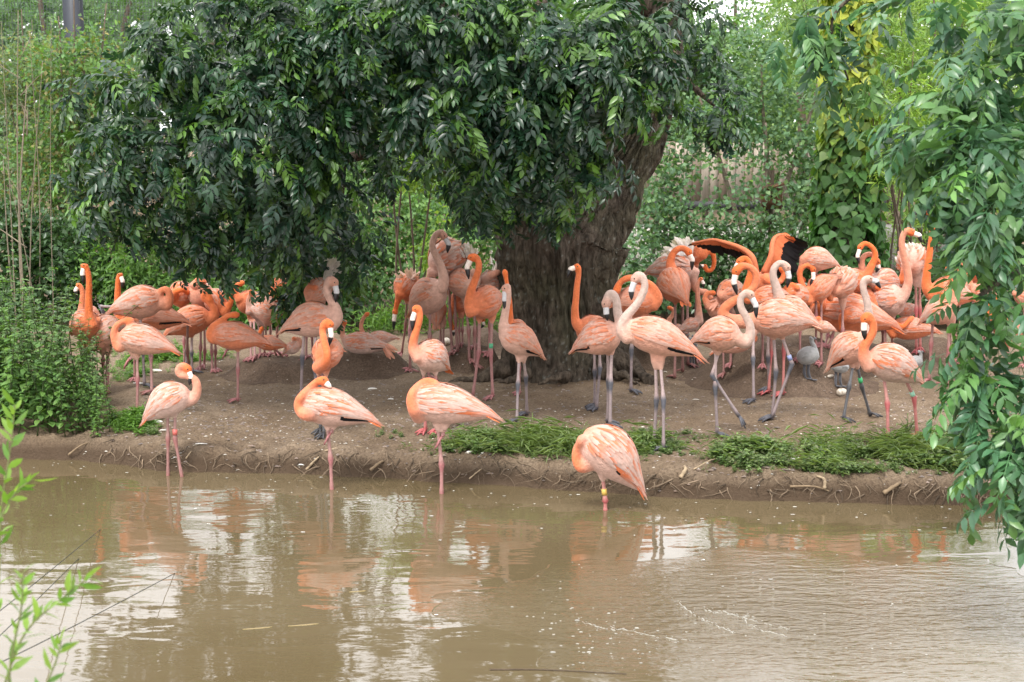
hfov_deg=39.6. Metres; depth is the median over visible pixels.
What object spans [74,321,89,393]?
nettle
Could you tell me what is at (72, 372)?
nettle
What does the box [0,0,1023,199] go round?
woods
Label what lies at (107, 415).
nettle
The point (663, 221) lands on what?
poplar sapling
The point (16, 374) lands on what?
nettle
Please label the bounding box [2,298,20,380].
nettle
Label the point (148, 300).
flamingo
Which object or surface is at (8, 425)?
willow sprig
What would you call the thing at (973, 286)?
flamingo
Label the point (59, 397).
nettle
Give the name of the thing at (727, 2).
sky
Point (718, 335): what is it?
flamingo
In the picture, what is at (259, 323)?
flamingo
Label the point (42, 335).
nettle
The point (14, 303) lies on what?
nettle
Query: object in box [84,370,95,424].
nettle
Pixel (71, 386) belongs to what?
nettle
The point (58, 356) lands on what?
nettle
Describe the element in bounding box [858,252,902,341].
flamingo
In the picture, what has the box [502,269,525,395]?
flamingo
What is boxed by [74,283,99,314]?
flamingo
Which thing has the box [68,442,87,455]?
root
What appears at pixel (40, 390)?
nettle
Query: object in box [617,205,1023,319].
hedge
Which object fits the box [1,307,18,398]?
nettle
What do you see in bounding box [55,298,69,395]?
nettle
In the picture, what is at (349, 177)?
alder tree
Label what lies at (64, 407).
nettle
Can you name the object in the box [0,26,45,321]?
dead cane
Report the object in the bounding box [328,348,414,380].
nest mound
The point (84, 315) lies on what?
flamingo
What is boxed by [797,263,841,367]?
flamingo
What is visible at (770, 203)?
bird box
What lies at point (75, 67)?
rose shrub
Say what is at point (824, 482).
root
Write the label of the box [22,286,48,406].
nettle
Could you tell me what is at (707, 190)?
board fence
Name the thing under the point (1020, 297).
flamingo
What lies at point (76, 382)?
nettle
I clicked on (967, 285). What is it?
flamingo
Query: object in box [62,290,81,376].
nettle
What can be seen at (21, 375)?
nettle
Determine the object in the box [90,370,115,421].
nettle
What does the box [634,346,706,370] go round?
nest mound
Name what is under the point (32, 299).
nettle
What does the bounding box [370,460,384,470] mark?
root
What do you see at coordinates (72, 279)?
nettle
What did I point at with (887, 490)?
root
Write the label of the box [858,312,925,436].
flamingo
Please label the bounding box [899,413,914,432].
mayweed tuft
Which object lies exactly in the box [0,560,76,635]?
guard wire
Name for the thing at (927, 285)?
flamingo
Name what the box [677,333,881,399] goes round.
nest mound
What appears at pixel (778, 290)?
flamingo
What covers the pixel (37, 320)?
nettle
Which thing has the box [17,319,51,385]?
nettle
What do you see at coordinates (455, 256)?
flamingo
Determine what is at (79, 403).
nettle
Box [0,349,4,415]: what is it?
nettle
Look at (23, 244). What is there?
dead cane
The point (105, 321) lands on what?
flamingo
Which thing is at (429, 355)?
flamingo
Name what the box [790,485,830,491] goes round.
root
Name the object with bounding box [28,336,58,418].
nettle
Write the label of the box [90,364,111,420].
nettle
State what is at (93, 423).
nettle
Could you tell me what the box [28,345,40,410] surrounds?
nettle
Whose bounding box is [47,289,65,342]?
nettle
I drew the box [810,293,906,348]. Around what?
flamingo
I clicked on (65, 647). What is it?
willow sprig
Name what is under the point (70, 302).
nettle
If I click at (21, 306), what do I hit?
nettle
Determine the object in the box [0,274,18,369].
nettle
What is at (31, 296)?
nettle
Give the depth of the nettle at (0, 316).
12.57 m
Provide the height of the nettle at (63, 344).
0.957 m
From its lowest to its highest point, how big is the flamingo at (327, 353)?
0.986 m
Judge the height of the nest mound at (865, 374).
0.307 m
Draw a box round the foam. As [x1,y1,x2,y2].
[511,554,1010,676]
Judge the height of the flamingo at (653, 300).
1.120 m
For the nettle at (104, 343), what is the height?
0.866 m
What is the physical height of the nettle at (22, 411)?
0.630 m
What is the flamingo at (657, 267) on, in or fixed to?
on the ground at (50, 443)
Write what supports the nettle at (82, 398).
on the ground at (50, 443)
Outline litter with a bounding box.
[101,344,989,493]
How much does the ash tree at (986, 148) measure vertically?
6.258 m
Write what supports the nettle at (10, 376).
on the ground at (50, 443)
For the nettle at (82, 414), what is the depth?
11.73 m
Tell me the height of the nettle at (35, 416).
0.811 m
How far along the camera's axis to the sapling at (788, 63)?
24.21 m
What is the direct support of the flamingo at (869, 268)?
on the nest mound at (865, 374)
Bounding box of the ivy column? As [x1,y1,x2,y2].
[807,0,890,273]
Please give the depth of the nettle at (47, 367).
11.79 m
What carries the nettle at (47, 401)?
on the ground at (50, 443)
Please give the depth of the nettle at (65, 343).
13.25 m
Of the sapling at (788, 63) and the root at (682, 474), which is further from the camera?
the sapling at (788, 63)
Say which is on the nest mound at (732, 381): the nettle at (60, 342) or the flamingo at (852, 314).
the flamingo at (852, 314)
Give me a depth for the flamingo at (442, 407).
10.31 m
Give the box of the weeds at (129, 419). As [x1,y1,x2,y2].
[101,338,236,435]
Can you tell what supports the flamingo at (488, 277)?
on the nest mound at (456, 362)
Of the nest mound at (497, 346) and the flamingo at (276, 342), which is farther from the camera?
the nest mound at (497, 346)
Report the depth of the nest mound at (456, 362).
14.43 m
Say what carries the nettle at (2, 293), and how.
on the ground at (50, 443)
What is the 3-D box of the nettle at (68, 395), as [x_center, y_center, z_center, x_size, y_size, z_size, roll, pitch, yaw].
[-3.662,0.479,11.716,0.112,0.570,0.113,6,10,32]
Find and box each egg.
[444,338,449,344]
[836,388,845,395]
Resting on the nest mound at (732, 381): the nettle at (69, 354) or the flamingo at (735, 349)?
the flamingo at (735, 349)
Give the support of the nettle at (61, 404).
on the ground at (50, 443)
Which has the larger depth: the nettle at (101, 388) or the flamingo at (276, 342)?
the flamingo at (276, 342)
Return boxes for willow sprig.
[0,387,28,625]
[0,468,57,534]
[0,563,35,681]
[0,566,102,681]
[34,626,79,681]
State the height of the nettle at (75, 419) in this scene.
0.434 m
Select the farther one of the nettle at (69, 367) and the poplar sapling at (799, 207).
the poplar sapling at (799, 207)
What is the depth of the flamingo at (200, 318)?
14.32 m
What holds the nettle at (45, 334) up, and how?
on the ground at (50, 443)
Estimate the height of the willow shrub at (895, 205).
3.693 m
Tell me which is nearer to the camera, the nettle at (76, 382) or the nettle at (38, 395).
the nettle at (38, 395)
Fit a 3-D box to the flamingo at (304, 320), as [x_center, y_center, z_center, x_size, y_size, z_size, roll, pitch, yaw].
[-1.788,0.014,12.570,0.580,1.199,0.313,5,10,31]
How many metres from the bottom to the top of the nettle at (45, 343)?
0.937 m
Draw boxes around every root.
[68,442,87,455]
[305,455,319,469]
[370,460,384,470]
[679,465,686,477]
[693,458,715,469]
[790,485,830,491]
[816,475,826,488]
[882,481,901,494]
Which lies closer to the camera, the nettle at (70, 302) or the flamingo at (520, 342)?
the flamingo at (520, 342)
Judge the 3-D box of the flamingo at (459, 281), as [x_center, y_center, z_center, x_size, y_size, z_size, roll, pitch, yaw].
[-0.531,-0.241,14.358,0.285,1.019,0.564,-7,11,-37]
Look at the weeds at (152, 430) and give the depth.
11.60 m
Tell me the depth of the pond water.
8.44 m
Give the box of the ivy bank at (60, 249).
[0,182,169,329]
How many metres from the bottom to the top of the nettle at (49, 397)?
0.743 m
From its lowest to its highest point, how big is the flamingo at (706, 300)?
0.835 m
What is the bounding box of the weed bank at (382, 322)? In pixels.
[334,290,502,335]
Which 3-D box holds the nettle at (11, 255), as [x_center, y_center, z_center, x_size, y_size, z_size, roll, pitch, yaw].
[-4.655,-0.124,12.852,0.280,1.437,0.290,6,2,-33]
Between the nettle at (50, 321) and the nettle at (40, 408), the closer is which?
the nettle at (40, 408)
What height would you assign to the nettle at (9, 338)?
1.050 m
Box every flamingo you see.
[69,264,99,393]
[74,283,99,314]
[80,314,125,394]
[97,284,173,387]
[110,317,183,407]
[113,273,135,381]
[115,308,192,394]
[139,362,201,476]
[163,291,219,373]
[170,281,189,362]
[188,278,211,370]
[204,288,233,372]
[206,311,274,402]
[233,280,257,361]
[246,290,271,358]
[246,299,288,356]
[256,326,287,350]
[263,278,285,356]
[276,276,342,390]
[282,337,301,354]
[294,376,385,489]
[299,301,312,359]
[304,257,341,385]
[311,318,344,439]
[340,320,397,359]
[359,312,400,342]
[392,268,419,371]
[405,229,450,379]
[406,377,504,493]
[408,305,453,435]
[426,236,480,355]
[426,303,446,345]
[448,268,483,368]
[448,293,464,347]
[464,253,501,400]
[467,319,484,349]
[479,263,500,356]
[498,284,546,422]
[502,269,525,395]
[567,263,601,411]
[568,290,622,427]
[572,424,648,510]
[609,275,662,394]
[616,271,708,450]
[643,236,712,367]
[656,245,694,377]
[667,306,690,334]
[679,277,704,331]
[688,233,808,368]
[690,289,758,438]
[693,241,715,363]
[702,290,735,377]
[705,279,742,368]
[709,335,757,354]
[717,262,822,421]
[734,256,788,396]
[742,260,822,404]
[783,282,818,362]
[797,246,841,345]
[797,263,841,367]
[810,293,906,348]
[814,316,837,332]
[823,275,882,422]
[827,265,858,332]
[838,306,862,331]
[852,241,877,292]
[857,286,880,306]
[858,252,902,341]
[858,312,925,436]
[873,227,921,342]
[886,316,943,339]
[895,242,925,354]
[898,303,914,316]
[914,211,977,383]
[917,279,957,384]
[945,267,969,363]
[961,258,981,358]
[970,281,996,362]
[987,298,1022,370]
[1012,288,1023,367]
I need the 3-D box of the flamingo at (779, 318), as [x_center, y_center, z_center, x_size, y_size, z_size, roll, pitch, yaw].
[2.177,0.012,11.960,0.904,1.345,0.316,0,9,0]
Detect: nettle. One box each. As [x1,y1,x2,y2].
[0,249,18,308]
[0,265,16,348]
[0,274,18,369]
[0,280,9,380]
[0,285,18,408]
[0,304,30,376]
[0,307,49,422]
[0,314,4,381]
[0,315,29,409]
[0,321,39,425]
[0,322,6,382]
[0,326,19,400]
[0,327,22,422]
[0,345,19,426]
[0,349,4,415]
[1,301,24,402]
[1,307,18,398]
[1,332,19,417]
[1,334,25,421]
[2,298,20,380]
[3,294,34,368]
[3,294,56,388]
[4,281,26,308]
[4,289,19,337]
[12,360,33,433]
[14,265,57,393]
[14,278,26,379]
[15,279,33,397]
[16,331,31,417]
[17,286,31,398]
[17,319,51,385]
[18,311,39,409]
[18,355,77,433]
[19,288,34,402]
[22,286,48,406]
[22,293,37,370]
[23,279,47,359]
[23,340,35,418]
[27,324,46,424]
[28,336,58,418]
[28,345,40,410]
[30,346,50,435]
[31,329,68,423]
[33,331,57,423]
[34,344,58,432]
[35,306,58,388]
[35,326,81,400]
[35,359,53,422]
[36,307,64,410]
[36,334,55,406]
[38,359,54,421]
[39,300,69,399]
[39,316,47,369]
[39,354,55,427]
[44,302,67,401]
[46,308,80,392]
[46,337,59,412]
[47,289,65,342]
[48,304,65,375]
[48,329,77,395]
[50,313,65,406]
[50,325,69,411]
[50,334,66,432]
[52,287,68,380]
[52,305,76,361]
[53,366,63,428]
[54,294,77,388]
[55,277,77,356]
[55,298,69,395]
[55,330,105,412]
[56,358,70,436]
[59,301,80,414]
[61,331,103,410]
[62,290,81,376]
[62,327,73,381]
[62,365,74,431]
[68,304,99,388]
[69,383,83,434]
[70,305,140,392]
[70,355,84,409]
[71,356,98,425]
[73,326,91,405]
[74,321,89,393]
[74,331,88,392]
[74,349,88,423]
[75,373,88,418]
[76,319,96,397]
[76,346,93,415]
[76,389,87,430]
[77,368,92,413]
[80,318,93,411]
[81,334,91,390]
[82,397,97,437]
[83,345,92,414]
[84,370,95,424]
[85,337,101,406]
[86,371,122,429]
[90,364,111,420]
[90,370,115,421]
[90,377,99,414]
[91,336,104,392]
[91,369,99,417]
[91,372,101,428]
[93,390,106,436]
[98,344,112,393]
[101,384,113,431]
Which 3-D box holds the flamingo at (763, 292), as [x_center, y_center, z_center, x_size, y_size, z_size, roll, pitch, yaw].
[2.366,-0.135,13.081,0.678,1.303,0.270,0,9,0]
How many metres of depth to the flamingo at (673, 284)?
14.05 m
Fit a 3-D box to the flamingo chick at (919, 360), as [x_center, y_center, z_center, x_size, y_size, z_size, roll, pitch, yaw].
[3.928,0.246,13.865,0.164,0.323,0.128,0,9,0]
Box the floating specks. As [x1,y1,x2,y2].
[33,463,946,614]
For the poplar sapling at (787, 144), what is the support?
on the ground at (50, 443)
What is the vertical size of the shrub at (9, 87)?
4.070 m
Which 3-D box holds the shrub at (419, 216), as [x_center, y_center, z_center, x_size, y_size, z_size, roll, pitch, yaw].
[-1.146,-1.648,19.481,2.968,2.516,2.026,3,9,19]
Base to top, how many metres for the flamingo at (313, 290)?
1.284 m
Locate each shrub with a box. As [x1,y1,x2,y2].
[0,0,162,301]
[0,9,120,286]
[153,199,394,331]
[334,163,496,305]
[807,0,1023,262]
[859,51,941,319]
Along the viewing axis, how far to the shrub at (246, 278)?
18.78 m
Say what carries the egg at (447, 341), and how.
on the nest mound at (497, 346)
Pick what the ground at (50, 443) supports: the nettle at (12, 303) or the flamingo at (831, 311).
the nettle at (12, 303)
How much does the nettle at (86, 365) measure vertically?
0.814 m
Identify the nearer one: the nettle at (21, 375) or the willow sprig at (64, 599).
the willow sprig at (64, 599)
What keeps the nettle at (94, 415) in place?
on the ground at (50, 443)
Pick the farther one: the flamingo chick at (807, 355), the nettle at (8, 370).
the flamingo chick at (807, 355)
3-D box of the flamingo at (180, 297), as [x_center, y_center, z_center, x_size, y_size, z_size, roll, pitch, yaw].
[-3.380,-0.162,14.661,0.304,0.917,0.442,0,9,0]
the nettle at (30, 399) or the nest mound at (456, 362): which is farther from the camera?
the nest mound at (456, 362)
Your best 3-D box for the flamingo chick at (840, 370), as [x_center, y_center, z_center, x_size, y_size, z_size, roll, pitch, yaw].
[3.063,0.271,13.343,0.199,0.331,0.133,0,9,0]
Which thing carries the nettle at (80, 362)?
on the ground at (50, 443)
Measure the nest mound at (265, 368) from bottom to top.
0.250 m
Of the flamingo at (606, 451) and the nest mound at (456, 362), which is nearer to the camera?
the flamingo at (606, 451)
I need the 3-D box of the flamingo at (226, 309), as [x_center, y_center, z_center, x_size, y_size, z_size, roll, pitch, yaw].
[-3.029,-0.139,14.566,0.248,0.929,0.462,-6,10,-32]
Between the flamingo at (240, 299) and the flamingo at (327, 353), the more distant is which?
the flamingo at (240, 299)
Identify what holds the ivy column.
on the ground at (50, 443)
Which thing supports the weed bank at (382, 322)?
on the ground at (50, 443)
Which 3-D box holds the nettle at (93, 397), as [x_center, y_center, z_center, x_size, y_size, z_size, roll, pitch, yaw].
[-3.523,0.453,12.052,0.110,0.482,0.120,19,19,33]
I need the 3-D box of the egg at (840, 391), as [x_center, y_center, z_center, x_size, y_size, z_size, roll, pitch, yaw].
[3.071,0.476,13.243,0.103,0.076,0.078,0,9,0]
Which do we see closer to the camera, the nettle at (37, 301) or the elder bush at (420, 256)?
the nettle at (37, 301)
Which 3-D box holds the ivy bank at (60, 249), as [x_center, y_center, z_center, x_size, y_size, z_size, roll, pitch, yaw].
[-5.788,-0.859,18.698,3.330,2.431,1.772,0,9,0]
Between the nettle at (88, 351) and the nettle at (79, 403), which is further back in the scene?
the nettle at (88, 351)
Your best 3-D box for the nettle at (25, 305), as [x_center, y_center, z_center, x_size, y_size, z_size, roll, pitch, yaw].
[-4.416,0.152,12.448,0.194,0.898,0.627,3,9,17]
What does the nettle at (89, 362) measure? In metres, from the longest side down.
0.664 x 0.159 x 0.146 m
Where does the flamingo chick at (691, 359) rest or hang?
on the ground at (50, 443)
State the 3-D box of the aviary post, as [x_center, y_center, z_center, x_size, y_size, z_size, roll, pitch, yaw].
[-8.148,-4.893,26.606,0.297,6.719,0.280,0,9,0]
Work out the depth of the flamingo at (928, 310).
13.56 m
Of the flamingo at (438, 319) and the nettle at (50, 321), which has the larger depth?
the flamingo at (438, 319)
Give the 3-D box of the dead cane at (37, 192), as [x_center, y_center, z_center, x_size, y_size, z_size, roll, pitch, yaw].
[-5.885,-1.488,17.815,0.594,3.971,0.224,0,9,0]
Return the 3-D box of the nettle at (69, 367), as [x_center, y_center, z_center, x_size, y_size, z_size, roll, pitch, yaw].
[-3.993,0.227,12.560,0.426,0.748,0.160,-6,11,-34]
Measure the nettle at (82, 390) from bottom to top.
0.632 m
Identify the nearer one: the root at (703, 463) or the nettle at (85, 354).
the root at (703, 463)
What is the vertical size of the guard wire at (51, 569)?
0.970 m
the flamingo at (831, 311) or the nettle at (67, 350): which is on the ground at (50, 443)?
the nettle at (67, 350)
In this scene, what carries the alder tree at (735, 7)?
on the ground at (50, 443)
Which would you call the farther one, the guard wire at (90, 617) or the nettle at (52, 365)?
the nettle at (52, 365)
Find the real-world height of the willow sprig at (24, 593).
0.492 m
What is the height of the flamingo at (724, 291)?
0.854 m
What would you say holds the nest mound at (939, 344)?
on the ground at (50, 443)
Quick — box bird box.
[761,169,784,239]
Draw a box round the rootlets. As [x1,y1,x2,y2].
[94,439,1018,505]
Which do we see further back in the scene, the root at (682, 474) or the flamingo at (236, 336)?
the flamingo at (236, 336)
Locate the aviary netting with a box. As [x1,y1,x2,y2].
[0,0,234,167]
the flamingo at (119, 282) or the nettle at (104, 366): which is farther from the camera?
the flamingo at (119, 282)
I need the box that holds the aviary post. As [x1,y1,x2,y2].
[62,0,90,224]
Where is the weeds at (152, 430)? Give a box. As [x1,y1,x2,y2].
[144,423,931,473]
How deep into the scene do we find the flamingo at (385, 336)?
14.18 m
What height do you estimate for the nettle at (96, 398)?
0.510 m
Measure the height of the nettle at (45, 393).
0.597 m
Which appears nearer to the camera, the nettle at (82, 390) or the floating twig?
the floating twig
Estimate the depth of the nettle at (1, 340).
12.40 m
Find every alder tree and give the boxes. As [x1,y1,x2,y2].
[202,0,700,231]
[570,0,815,212]
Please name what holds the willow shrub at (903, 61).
on the ground at (50, 443)
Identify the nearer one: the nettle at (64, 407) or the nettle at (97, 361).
the nettle at (64, 407)
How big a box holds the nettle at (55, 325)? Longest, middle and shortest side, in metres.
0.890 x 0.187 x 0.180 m
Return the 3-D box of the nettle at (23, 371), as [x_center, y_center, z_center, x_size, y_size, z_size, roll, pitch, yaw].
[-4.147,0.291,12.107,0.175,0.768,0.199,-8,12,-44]
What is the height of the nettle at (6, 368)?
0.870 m
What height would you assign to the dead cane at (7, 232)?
2.783 m
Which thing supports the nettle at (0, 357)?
on the ground at (50, 443)
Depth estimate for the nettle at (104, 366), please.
13.19 m
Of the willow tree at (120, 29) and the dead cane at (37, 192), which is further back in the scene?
the willow tree at (120, 29)
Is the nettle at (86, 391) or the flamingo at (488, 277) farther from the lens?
the flamingo at (488, 277)
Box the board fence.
[639,141,898,223]
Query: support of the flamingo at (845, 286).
on the nest mound at (732, 381)
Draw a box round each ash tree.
[42,0,762,385]
[764,0,1023,568]
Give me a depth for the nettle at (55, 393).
11.65 m
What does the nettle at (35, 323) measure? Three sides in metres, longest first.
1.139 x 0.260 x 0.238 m
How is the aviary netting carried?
attached to the aviary post
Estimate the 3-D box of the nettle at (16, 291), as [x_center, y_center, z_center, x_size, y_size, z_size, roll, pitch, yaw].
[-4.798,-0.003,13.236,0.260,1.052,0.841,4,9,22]
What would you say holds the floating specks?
on the pond water
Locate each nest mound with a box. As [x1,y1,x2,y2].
[218,356,328,384]
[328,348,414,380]
[418,325,502,355]
[441,343,498,373]
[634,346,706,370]
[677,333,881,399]
[830,343,880,377]
[893,336,958,370]
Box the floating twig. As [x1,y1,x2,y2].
[490,669,626,673]
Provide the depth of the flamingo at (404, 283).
14.69 m
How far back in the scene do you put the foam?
7.69 m
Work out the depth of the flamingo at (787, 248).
13.34 m
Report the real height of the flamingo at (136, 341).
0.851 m
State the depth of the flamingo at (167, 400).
10.89 m
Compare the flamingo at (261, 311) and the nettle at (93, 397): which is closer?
the nettle at (93, 397)
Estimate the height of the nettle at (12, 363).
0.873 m
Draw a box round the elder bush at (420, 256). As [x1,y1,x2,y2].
[363,105,455,331]
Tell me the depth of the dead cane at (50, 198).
17.95 m
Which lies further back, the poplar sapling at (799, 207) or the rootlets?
the poplar sapling at (799, 207)
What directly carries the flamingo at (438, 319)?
on the ground at (50, 443)
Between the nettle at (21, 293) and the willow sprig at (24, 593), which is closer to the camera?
the willow sprig at (24, 593)
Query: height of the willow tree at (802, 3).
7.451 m
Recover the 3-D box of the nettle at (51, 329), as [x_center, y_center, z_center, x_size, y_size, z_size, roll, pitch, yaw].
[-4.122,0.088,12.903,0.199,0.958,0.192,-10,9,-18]
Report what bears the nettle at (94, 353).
on the ground at (50, 443)
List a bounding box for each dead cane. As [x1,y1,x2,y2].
[0,25,16,325]
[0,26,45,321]
[0,85,34,317]
[3,160,16,315]
[6,165,38,329]
[29,32,40,321]
[29,61,58,293]
[50,87,54,327]
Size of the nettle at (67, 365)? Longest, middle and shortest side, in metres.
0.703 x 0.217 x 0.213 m
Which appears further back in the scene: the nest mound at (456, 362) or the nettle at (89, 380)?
the nest mound at (456, 362)
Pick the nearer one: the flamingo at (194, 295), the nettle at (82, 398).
the nettle at (82, 398)
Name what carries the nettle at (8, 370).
on the ground at (50, 443)
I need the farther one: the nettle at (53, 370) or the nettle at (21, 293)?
the nettle at (21, 293)
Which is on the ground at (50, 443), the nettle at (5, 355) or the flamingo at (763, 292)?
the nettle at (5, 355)
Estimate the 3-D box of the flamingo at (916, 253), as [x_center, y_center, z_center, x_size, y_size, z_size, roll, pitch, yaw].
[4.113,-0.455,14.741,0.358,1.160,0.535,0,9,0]
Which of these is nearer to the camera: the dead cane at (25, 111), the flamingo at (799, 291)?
the flamingo at (799, 291)
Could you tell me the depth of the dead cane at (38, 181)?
18.25 m
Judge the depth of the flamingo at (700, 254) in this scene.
14.60 m
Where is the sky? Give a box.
[9,0,1016,134]
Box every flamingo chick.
[685,333,697,367]
[797,336,819,380]
[831,365,848,386]
[913,350,923,365]
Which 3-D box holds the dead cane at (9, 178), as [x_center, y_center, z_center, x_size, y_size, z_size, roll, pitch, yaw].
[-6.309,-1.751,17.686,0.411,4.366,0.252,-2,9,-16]
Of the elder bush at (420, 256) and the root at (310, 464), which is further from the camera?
the elder bush at (420, 256)
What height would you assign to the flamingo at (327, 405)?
1.042 m
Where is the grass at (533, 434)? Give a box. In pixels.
[396,409,994,475]
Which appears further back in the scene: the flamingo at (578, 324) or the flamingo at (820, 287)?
the flamingo at (820, 287)
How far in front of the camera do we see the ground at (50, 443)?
11.74 m
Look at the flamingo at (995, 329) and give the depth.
13.69 m
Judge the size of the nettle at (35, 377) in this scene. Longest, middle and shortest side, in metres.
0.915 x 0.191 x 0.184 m
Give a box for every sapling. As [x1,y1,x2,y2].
[619,92,726,287]
[667,7,822,270]
[734,153,815,281]
[751,26,818,221]
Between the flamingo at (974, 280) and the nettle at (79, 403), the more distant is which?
the flamingo at (974, 280)
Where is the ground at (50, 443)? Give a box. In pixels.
[0,135,1023,505]
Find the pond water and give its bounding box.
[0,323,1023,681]
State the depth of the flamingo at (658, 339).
10.80 m
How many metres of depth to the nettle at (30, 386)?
12.09 m
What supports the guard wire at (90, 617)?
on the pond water
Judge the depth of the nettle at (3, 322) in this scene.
12.40 m
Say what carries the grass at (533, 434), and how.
on the ground at (50, 443)
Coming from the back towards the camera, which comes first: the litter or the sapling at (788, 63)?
the sapling at (788, 63)
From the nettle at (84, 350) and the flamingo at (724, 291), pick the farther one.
the flamingo at (724, 291)
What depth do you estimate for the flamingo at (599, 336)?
11.65 m
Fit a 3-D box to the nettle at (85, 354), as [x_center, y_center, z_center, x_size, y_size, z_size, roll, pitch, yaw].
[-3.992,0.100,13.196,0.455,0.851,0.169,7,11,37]
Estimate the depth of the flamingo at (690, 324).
14.01 m
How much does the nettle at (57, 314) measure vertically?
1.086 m
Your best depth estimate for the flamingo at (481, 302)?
12.83 m
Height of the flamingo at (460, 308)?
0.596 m
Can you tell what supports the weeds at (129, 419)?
on the ground at (50, 443)
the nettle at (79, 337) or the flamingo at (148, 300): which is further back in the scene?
the flamingo at (148, 300)
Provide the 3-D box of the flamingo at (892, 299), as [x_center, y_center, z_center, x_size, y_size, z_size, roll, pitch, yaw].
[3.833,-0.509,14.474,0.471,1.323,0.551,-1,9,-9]
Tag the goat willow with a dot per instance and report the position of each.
(129, 269)
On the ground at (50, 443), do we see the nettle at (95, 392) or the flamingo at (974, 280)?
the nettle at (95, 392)
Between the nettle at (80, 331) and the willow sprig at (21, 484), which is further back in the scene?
the nettle at (80, 331)
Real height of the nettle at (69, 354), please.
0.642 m
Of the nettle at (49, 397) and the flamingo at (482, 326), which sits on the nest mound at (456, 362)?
the flamingo at (482, 326)
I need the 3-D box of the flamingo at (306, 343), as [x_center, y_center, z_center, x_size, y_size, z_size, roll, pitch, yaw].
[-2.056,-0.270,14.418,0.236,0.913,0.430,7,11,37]
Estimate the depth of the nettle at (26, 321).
13.07 m
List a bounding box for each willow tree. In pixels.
[0,0,312,208]
[712,0,1023,223]
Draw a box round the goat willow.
[59,225,279,329]
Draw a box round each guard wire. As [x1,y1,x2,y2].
[0,529,100,610]
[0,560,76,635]
[3,573,174,661]
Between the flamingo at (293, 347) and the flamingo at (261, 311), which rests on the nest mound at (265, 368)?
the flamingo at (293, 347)
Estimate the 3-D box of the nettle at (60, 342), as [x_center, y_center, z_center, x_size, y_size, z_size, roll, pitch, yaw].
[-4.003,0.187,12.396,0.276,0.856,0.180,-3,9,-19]
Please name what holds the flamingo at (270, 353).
on the ground at (50, 443)
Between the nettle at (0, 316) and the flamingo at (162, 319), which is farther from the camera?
the flamingo at (162, 319)
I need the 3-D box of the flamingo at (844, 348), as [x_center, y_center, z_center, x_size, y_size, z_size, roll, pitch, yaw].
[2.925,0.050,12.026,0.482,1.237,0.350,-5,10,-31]
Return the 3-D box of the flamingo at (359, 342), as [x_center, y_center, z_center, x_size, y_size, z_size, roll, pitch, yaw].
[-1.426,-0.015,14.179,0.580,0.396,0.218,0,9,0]
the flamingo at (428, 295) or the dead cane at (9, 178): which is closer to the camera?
the flamingo at (428, 295)
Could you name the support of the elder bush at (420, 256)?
on the ground at (50, 443)
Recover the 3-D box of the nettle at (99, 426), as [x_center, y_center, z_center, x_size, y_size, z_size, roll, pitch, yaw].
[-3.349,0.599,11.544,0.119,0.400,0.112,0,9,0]
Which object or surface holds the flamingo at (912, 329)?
on the nest mound at (939, 344)
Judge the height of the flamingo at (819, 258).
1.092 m

